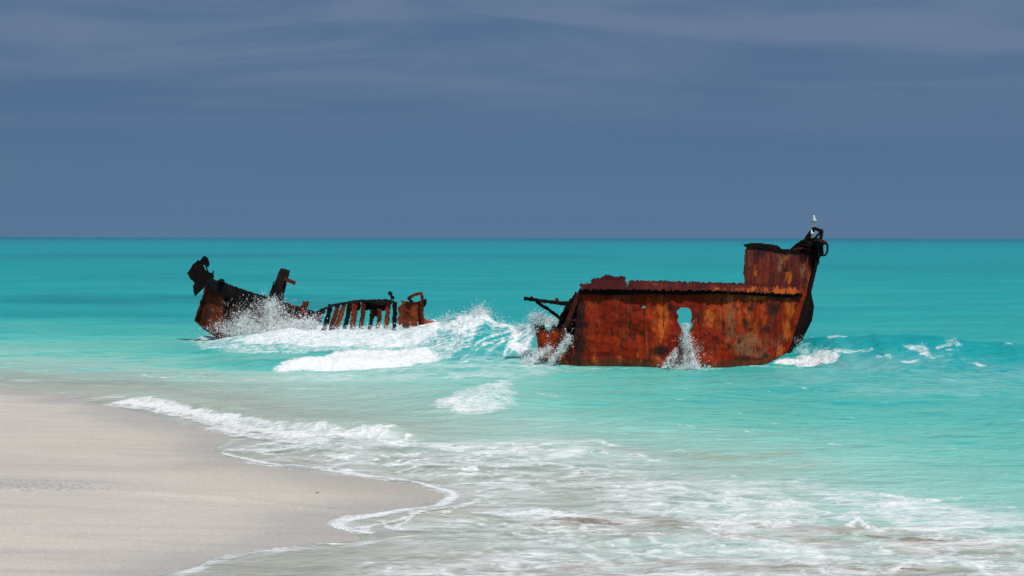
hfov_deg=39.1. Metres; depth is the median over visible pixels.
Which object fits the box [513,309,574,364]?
sea spray
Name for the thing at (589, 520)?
rock ledge
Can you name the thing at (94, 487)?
beach sand
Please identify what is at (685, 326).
white water
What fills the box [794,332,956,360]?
sea spray
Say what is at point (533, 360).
white water
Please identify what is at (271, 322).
white water
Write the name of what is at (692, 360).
sea spray
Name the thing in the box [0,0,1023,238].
sky
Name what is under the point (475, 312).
sea spray
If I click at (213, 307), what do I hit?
ship wreck
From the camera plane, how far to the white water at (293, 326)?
60.20 m
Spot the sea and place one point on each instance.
(888, 423)
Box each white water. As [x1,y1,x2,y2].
[231,314,259,335]
[265,304,285,330]
[287,319,301,328]
[524,348,550,365]
[546,336,571,365]
[661,348,678,367]
[682,323,699,368]
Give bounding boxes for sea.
[0,237,1023,575]
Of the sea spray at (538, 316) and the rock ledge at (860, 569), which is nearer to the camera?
the rock ledge at (860, 569)
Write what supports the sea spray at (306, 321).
on the sea
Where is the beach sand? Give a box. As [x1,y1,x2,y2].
[0,381,599,575]
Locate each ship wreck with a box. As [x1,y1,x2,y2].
[187,256,433,338]
[524,227,828,367]
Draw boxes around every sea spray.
[142,403,347,433]
[185,293,327,337]
[261,299,533,360]
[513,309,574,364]
[658,329,715,370]
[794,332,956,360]
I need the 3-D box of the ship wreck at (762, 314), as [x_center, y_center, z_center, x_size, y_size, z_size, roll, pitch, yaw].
[6.074,0.682,53.232,11.332,5.910,5.741,0,2,0]
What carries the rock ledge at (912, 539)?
on the beach sand
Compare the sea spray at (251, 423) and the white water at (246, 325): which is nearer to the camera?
the sea spray at (251, 423)
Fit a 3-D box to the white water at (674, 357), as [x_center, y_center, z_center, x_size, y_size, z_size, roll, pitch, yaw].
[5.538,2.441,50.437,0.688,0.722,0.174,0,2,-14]
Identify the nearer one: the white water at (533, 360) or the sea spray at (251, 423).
the sea spray at (251, 423)
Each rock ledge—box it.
[552,517,622,524]
[852,564,927,570]
[860,534,945,541]
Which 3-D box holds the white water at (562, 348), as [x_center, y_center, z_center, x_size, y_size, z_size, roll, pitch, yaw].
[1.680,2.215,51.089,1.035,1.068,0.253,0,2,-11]

